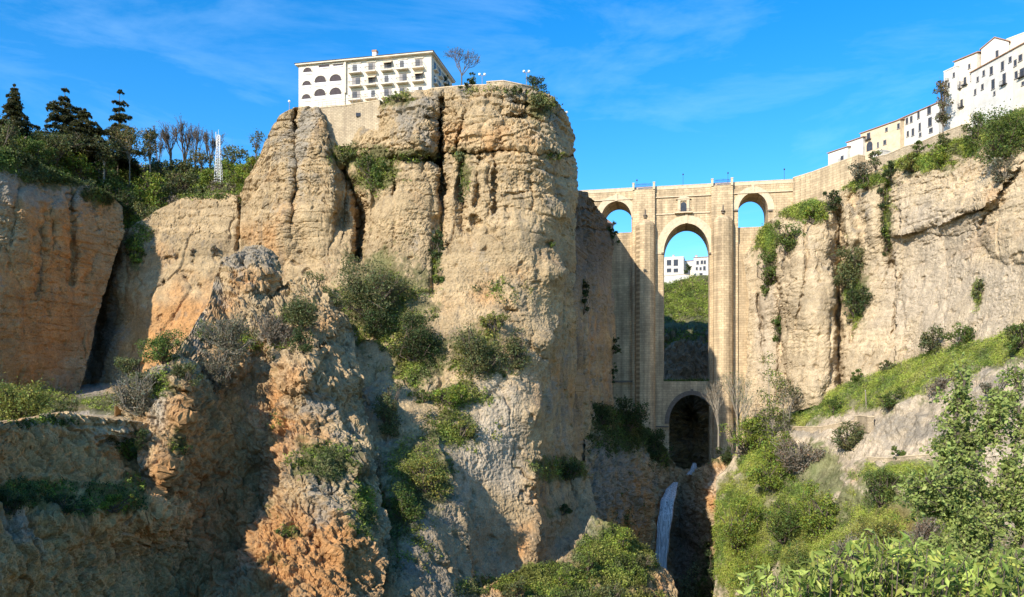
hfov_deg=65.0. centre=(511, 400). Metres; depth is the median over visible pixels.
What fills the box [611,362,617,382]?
shrub
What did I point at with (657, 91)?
sky
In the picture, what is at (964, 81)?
window
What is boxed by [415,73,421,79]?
window
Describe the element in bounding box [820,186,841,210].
shrub
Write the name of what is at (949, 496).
foreground tree
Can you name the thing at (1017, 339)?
shrub
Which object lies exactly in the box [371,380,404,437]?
shrub
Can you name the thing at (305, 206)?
headland cliff
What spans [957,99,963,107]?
window
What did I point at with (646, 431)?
ravine scrub
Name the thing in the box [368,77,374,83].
window
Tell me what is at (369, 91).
window
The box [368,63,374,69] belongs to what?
window
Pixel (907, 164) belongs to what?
shrub
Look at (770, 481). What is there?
shrub
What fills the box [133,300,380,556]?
ledge grass
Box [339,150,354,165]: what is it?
shrub
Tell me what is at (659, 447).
shrub
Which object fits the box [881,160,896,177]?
shrub
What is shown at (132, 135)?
broadleaf tree
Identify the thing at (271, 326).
shrub
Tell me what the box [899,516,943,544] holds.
shrub
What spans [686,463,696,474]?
stream
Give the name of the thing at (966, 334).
shrub
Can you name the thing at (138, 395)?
shrub
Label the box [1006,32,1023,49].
house
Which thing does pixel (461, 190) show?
shrub
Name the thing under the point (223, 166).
shrub
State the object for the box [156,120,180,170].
bare tree
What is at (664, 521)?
waterfall
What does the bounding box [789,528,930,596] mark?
foreground shrub
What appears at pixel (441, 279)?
shrub
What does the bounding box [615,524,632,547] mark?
shrub
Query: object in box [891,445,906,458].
shrub
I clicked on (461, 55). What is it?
bare tree
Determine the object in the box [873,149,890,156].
shed
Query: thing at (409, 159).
shrub
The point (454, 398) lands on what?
shrub
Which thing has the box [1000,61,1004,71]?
window
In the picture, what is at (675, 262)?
window
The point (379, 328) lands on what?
shrub
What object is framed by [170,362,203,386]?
shrub
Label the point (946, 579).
foreground shrub
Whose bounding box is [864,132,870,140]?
window
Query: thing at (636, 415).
shrub
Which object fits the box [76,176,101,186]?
shrub
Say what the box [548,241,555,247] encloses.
shrub
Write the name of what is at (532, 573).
mound scrub
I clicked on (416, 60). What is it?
window
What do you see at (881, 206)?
shrub
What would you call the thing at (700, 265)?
house
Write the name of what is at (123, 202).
shrub
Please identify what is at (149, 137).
broadleaf tree
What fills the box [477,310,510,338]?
shrub
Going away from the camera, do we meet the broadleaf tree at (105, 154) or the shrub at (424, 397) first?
the shrub at (424, 397)
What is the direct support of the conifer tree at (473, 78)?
on the headland cliff at (305, 206)
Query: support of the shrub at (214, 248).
on the tan cliff at (167, 282)
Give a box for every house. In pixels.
[664,255,684,275]
[685,260,693,275]
[693,255,707,275]
[827,146,850,164]
[845,136,865,156]
[859,118,904,159]
[899,102,943,145]
[943,65,959,130]
[953,51,980,135]
[969,49,1012,126]
[980,37,1010,64]
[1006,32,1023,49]
[1011,42,1023,109]
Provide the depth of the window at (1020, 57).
212.17 m
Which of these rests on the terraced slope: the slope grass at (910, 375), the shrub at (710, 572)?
the slope grass at (910, 375)
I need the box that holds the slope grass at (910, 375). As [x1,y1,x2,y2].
[711,328,1023,596]
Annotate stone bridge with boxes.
[580,177,797,464]
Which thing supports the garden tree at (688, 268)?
on the gorge hillside at (688, 430)
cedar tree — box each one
[0,83,40,135]
[35,87,113,166]
[102,89,144,178]
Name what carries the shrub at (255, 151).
on the wooded hillside at (119, 181)
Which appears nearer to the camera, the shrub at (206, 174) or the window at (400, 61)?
the window at (400, 61)
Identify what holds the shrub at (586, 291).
on the shaded spur
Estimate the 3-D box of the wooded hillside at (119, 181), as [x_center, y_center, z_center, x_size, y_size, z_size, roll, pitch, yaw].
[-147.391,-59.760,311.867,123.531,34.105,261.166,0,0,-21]
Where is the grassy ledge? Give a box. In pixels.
[1,383,134,429]
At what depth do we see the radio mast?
231.26 m
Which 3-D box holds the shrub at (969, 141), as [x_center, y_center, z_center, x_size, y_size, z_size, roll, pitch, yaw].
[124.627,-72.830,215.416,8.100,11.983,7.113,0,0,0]
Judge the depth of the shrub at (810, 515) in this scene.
198.42 m
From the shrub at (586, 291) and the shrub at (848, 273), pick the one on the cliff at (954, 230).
the shrub at (848, 273)
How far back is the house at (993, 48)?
226.44 m
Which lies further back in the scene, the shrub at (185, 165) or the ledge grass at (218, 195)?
the shrub at (185, 165)
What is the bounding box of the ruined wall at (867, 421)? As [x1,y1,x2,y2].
[854,415,873,432]
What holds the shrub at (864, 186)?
on the cliff at (954, 230)
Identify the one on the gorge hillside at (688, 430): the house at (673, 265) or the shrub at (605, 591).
the house at (673, 265)
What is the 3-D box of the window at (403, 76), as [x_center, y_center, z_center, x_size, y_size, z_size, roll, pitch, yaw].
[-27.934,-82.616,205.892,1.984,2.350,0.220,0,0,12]
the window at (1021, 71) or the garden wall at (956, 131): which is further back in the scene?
the garden wall at (956, 131)
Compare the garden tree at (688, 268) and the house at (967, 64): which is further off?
the garden tree at (688, 268)
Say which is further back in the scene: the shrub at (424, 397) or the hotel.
the hotel
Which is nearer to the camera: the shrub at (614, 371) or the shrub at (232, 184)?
the shrub at (232, 184)
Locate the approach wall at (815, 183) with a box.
[793,154,864,243]
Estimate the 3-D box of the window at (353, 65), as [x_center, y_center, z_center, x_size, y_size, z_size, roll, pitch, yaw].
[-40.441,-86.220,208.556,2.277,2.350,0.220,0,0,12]
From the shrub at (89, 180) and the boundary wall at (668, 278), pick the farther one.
the boundary wall at (668, 278)
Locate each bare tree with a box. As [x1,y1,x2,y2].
[151,125,165,172]
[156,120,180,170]
[163,113,198,170]
[183,123,203,165]
[197,128,227,168]
[443,47,479,84]
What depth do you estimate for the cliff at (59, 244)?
182.11 m
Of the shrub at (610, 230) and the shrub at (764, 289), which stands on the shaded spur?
the shrub at (610, 230)
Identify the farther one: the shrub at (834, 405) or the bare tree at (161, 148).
the bare tree at (161, 148)
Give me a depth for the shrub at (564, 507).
186.46 m
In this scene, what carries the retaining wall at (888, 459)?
on the terraced slope
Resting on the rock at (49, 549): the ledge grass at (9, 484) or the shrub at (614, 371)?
the ledge grass at (9, 484)
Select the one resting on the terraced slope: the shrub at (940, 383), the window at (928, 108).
the shrub at (940, 383)
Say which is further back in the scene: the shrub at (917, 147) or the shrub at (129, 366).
the shrub at (917, 147)
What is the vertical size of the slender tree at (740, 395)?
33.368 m
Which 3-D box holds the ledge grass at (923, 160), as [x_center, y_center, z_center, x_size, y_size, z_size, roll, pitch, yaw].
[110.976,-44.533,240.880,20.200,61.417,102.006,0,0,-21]
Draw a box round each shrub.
[0,114,23,154]
[0,372,61,420]
[0,487,47,518]
[18,131,59,167]
[28,126,89,159]
[44,493,93,514]
[52,395,80,412]
[59,146,94,175]
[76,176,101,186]
[89,156,126,192]
[94,493,134,513]
[103,365,163,418]
[104,183,138,215]
[113,355,149,382]
[114,157,142,177]
[127,168,166,212]
[129,233,144,262]
[129,426,149,453]
[131,201,159,219]
[135,324,187,363]
[143,155,175,177]
[160,168,204,195]
[170,158,203,172]
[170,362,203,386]
[185,186,219,195]
[191,313,254,355]
[199,167,217,185]
[199,342,242,393]
[210,245,217,255]
[212,158,231,169]
[220,153,253,180]
[226,182,239,192]
[231,155,257,183]
[244,308,295,346]
[245,149,260,167]
[273,529,290,537]
[276,285,324,332]
[289,320,316,353]
[303,268,343,306]
[327,248,424,318]
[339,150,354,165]
[354,151,388,191]
[360,301,394,340]
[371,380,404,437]
[384,481,424,521]
[386,310,446,365]
[388,90,410,101]
[398,153,427,162]
[402,449,453,505]
[414,389,427,402]
[428,226,444,259]
[430,267,444,284]
[430,382,470,407]
[445,322,512,378]
[448,420,478,437]
[453,151,464,162]
[457,171,463,211]
[458,78,476,89]
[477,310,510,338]
[501,576,527,596]
[502,325,534,372]
[512,85,522,94]
[528,87,553,110]
[547,569,577,586]
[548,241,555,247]
[548,586,565,596]
[556,152,567,159]
[560,504,572,515]
[561,457,583,480]
[578,551,597,578]
[582,279,589,314]
[593,581,625,596]
[594,404,612,424]
[607,221,620,245]
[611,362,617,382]
[612,333,621,354]
[613,394,649,438]
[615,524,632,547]
[633,553,656,569]
[648,428,673,461]
[675,555,702,596]
[704,543,714,590]
[713,490,764,562]
[716,445,732,462]
[718,411,776,454]
[722,542,775,596]
[735,563,812,596]
[742,455,798,493]
[753,431,798,462]
[755,246,776,286]
[760,280,776,296]
[762,496,802,560]
[769,217,805,254]
[770,315,781,342]
[770,434,828,473]
[777,537,821,594]
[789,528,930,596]
[791,478,841,543]
[802,200,831,224]
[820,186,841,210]
[822,418,865,452]
[824,394,843,414]
[827,531,863,585]
[830,245,865,289]
[840,282,874,319]
[847,160,873,180]
[848,514,904,558]
[850,368,863,380]
[857,174,869,190]
[858,465,902,515]
[868,149,882,169]
[875,387,905,410]
[876,187,890,255]
[878,359,897,372]
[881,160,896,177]
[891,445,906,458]
[897,150,922,171]
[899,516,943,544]
[901,463,933,490]
[904,542,1023,596]
[912,140,927,154]
[917,323,945,353]
[921,141,948,165]
[925,373,956,395]
[937,132,951,144]
[942,321,975,346]
[959,108,986,148]
[966,98,1023,171]
[972,276,984,299]
[976,376,1007,396]
[988,155,1019,185]
[997,322,1023,351]
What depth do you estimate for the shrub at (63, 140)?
204.91 m
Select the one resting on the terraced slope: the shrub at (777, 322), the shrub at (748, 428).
the shrub at (748, 428)
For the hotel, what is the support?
on the headland cliff at (305, 206)
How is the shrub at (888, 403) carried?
on the terraced slope
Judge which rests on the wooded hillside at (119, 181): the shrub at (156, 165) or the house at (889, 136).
the shrub at (156, 165)
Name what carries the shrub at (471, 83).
on the headland cliff at (305, 206)
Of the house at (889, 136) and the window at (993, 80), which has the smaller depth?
the window at (993, 80)
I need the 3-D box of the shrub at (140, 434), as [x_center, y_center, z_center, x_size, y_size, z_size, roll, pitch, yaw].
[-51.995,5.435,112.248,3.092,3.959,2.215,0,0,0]
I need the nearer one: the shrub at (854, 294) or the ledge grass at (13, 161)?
the ledge grass at (13, 161)
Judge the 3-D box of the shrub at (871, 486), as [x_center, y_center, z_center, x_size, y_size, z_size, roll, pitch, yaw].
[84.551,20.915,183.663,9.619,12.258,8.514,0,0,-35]
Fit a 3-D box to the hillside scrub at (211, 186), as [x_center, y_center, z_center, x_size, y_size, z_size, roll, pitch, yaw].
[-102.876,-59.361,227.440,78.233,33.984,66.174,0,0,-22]
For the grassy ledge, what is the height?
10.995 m
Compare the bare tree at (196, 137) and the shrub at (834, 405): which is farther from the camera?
the bare tree at (196, 137)
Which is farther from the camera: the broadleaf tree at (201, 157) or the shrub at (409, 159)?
the broadleaf tree at (201, 157)
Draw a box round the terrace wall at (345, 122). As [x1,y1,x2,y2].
[318,95,382,146]
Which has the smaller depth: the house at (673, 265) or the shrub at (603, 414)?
the shrub at (603, 414)
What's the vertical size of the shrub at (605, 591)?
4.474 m
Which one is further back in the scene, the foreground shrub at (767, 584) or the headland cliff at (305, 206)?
the headland cliff at (305, 206)
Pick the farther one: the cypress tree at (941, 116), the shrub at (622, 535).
the cypress tree at (941, 116)
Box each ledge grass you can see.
[0,146,119,358]
[0,411,165,538]
[8,382,134,415]
[123,190,234,262]
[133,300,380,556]
[326,82,592,596]
[751,105,1023,349]
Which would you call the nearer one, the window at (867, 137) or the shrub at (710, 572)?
the shrub at (710, 572)
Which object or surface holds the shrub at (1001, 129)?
on the cliff at (954, 230)
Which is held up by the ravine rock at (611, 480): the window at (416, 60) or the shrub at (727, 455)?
the shrub at (727, 455)
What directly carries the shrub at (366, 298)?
on the headland cliff at (305, 206)
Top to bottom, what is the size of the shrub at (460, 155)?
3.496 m
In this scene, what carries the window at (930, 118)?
in the house at (921, 125)
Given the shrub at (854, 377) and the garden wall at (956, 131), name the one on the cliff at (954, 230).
the garden wall at (956, 131)
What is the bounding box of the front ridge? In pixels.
[114,245,391,596]
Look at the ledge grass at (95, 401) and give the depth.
150.16 m
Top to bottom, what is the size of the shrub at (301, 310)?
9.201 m
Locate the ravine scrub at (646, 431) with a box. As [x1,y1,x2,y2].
[585,401,731,596]
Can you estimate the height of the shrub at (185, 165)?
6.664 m
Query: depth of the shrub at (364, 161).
200.06 m
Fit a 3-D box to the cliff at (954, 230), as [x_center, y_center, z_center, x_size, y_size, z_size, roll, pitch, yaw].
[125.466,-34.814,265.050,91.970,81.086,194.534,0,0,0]
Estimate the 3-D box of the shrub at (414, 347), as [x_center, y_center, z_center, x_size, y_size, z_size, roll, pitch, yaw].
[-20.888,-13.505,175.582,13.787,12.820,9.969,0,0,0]
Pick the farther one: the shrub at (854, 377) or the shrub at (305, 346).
the shrub at (854, 377)
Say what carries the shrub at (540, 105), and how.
on the headland cliff at (305, 206)
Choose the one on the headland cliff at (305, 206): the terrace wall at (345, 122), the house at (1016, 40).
the terrace wall at (345, 122)
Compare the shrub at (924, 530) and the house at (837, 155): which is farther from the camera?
the house at (837, 155)
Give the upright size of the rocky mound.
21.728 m
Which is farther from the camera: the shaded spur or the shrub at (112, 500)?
the shaded spur
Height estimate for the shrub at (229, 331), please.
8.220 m
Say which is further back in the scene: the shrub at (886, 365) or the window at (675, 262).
the window at (675, 262)
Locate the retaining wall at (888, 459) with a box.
[867,454,931,462]
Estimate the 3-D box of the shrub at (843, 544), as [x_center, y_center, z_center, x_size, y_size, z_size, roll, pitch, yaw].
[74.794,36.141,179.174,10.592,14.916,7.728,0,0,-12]
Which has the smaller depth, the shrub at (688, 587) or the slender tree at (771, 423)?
the slender tree at (771, 423)
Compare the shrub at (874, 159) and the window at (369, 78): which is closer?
the window at (369, 78)
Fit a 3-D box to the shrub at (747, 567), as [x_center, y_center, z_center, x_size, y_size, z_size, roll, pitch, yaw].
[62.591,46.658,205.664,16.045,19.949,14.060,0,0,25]
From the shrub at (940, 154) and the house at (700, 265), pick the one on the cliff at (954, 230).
the shrub at (940, 154)
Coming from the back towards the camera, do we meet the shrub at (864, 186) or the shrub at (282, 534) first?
the shrub at (864, 186)
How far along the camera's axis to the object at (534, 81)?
204.60 m
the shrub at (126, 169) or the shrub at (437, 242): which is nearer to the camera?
the shrub at (437, 242)
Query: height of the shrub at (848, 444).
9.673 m
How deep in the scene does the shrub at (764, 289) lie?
277.55 m
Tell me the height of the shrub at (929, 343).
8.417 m
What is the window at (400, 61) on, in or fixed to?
in the hotel
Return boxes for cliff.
[0,151,124,391]
[81,192,240,384]
[240,84,598,596]
[743,114,1023,416]
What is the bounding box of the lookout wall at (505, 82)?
[486,80,531,88]
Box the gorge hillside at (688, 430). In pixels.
[664,275,707,468]
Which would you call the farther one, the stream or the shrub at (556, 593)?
the stream
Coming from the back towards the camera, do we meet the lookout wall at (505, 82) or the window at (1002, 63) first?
the window at (1002, 63)
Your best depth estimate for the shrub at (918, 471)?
175.37 m
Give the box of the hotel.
[294,50,455,107]
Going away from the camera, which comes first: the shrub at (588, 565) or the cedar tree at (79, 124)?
the shrub at (588, 565)
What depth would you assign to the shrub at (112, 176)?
216.65 m
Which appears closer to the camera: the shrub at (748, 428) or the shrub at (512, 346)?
the shrub at (512, 346)
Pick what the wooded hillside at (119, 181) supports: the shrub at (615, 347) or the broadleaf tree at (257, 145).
the broadleaf tree at (257, 145)
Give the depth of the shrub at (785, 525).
205.56 m
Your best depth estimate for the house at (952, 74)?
234.10 m
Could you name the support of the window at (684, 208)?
in the stone bridge
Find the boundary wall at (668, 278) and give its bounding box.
[664,274,690,282]
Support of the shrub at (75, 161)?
on the wooded hillside at (119, 181)
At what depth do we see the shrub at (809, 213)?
256.72 m
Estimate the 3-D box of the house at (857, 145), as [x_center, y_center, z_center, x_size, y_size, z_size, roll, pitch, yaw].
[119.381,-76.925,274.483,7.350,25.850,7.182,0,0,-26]
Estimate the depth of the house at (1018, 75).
212.88 m
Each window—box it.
[352,64,359,70]
[352,77,359,84]
[352,91,359,97]
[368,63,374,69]
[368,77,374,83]
[368,90,374,96]
[384,62,390,68]
[384,75,390,81]
[384,88,390,95]
[399,60,406,67]
[399,73,406,80]
[415,59,421,65]
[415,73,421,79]
[673,259,677,265]
[675,195,692,213]
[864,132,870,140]
[927,106,930,114]
[928,116,931,126]
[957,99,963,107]
[961,76,967,86]
[991,78,994,89]
[999,72,1006,86]
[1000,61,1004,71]
[1016,67,1023,78]
[1018,53,1022,61]
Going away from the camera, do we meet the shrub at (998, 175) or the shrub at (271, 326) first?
the shrub at (271, 326)
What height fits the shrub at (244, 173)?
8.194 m
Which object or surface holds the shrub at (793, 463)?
on the terraced slope
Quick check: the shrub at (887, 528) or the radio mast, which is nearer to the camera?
the shrub at (887, 528)
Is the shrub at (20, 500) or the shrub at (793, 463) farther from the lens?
the shrub at (793, 463)
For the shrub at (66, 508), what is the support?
on the rock at (49, 549)
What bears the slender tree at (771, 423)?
on the terraced slope
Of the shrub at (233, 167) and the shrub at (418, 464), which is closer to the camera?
the shrub at (418, 464)
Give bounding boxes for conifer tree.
[469,72,475,81]
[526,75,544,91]
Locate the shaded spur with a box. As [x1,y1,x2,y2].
[572,190,615,460]
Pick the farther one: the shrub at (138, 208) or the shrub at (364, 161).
the shrub at (138, 208)
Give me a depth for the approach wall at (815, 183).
269.24 m
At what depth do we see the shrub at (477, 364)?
172.28 m
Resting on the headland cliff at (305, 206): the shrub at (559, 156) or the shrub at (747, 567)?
the shrub at (559, 156)
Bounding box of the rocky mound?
[476,515,677,596]
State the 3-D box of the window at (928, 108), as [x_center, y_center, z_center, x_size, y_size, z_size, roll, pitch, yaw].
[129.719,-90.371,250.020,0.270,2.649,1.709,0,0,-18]
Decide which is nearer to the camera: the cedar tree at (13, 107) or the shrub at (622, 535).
the shrub at (622, 535)
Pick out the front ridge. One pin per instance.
(227, 469)
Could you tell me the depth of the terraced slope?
200.81 m
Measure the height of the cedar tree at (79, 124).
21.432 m
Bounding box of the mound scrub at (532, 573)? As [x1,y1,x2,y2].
[477,521,668,596]
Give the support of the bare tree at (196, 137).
on the wooded hillside at (119, 181)
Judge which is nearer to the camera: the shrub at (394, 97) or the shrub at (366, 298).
the shrub at (366, 298)
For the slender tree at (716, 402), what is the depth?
262.25 m
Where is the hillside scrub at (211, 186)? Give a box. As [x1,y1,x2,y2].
[0,125,259,241]
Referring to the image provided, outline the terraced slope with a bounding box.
[713,329,1023,596]
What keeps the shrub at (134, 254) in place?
on the tan cliff at (167, 282)
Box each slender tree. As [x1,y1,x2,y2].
[701,375,725,449]
[720,370,766,458]
[749,351,787,440]
[773,375,801,433]
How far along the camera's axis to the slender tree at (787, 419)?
247.81 m
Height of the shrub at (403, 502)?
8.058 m
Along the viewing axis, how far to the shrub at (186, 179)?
226.80 m
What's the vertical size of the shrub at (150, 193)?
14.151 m
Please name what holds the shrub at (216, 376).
on the front ridge
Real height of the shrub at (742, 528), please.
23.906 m
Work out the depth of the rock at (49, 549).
96.18 m
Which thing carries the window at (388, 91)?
in the hotel
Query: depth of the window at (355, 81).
208.57 m
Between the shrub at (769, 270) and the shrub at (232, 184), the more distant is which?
the shrub at (769, 270)
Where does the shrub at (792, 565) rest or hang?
on the terraced slope
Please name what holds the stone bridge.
on the ravine rock at (611, 480)
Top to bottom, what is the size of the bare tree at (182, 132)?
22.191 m
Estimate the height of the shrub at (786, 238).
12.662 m
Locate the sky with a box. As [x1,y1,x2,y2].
[0,0,1023,260]
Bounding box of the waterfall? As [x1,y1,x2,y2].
[655,482,677,570]
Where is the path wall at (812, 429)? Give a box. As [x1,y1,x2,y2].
[792,420,853,432]
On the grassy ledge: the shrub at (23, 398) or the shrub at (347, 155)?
the shrub at (23, 398)
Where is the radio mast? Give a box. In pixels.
[214,130,222,183]
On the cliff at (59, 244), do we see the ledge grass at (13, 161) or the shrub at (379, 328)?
the ledge grass at (13, 161)
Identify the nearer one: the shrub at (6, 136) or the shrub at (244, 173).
the shrub at (6, 136)
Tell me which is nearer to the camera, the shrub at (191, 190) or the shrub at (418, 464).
the shrub at (418, 464)
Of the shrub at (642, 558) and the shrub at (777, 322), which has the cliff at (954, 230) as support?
the shrub at (777, 322)
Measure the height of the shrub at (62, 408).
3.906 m
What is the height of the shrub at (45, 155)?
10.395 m
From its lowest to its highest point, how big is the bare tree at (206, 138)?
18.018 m
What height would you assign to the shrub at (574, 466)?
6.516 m
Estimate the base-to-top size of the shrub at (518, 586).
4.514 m
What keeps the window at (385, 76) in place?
in the hotel
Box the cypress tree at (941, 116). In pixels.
[932,77,953,133]
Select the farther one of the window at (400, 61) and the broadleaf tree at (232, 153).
the broadleaf tree at (232, 153)
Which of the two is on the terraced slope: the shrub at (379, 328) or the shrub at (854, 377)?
the shrub at (854, 377)
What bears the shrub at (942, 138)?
on the cliff at (954, 230)
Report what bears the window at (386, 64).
in the hotel
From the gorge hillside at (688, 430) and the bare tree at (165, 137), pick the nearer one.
the bare tree at (165, 137)
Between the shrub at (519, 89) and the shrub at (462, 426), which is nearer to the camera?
the shrub at (462, 426)
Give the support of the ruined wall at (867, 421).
on the terraced slope
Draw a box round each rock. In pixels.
[0,411,195,596]
[583,404,730,596]
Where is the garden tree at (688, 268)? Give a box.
[684,264,691,272]
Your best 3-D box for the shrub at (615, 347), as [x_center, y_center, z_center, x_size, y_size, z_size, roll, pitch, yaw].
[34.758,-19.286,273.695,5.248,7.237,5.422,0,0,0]
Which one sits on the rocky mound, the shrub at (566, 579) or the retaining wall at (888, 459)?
the shrub at (566, 579)
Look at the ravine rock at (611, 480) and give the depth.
260.21 m
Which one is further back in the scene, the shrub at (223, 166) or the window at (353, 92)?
the shrub at (223, 166)
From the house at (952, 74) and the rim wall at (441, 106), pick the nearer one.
the rim wall at (441, 106)
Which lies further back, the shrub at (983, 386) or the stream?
the stream
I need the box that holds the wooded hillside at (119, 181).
[1,134,240,223]
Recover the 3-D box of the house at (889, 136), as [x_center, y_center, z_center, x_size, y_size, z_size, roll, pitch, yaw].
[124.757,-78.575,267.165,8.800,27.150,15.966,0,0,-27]
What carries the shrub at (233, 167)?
on the wooded hillside at (119, 181)
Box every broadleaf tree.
[86,135,127,182]
[109,121,149,184]
[136,128,160,185]
[185,146,214,170]
[218,144,249,163]
[249,128,265,158]
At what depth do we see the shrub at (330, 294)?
187.25 m
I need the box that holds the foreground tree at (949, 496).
[892,346,1023,583]
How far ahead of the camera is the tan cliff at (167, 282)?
206.06 m
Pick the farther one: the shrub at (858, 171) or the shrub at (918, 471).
the shrub at (858, 171)
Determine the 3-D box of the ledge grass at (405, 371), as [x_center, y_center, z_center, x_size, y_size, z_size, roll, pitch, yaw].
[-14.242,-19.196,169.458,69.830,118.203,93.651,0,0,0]
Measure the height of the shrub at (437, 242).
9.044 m
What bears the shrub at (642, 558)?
on the rocky mound
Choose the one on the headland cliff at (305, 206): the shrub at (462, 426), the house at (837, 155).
the shrub at (462, 426)
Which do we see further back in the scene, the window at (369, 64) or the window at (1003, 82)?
the window at (1003, 82)
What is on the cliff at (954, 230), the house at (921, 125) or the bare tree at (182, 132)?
the house at (921, 125)
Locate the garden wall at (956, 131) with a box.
[865,124,966,173]
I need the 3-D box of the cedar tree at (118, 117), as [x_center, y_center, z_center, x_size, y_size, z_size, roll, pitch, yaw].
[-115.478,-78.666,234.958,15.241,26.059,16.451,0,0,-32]
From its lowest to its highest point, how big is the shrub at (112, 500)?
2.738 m
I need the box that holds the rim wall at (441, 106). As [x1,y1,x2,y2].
[430,84,485,108]
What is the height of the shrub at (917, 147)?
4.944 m
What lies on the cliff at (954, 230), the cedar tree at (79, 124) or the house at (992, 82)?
the house at (992, 82)
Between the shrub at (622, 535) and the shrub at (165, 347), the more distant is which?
the shrub at (622, 535)
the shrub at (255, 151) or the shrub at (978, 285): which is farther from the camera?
the shrub at (255, 151)
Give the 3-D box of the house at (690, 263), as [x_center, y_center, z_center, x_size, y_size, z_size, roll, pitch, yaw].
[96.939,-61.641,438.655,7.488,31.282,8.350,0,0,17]
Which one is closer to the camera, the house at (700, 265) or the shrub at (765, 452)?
the shrub at (765, 452)

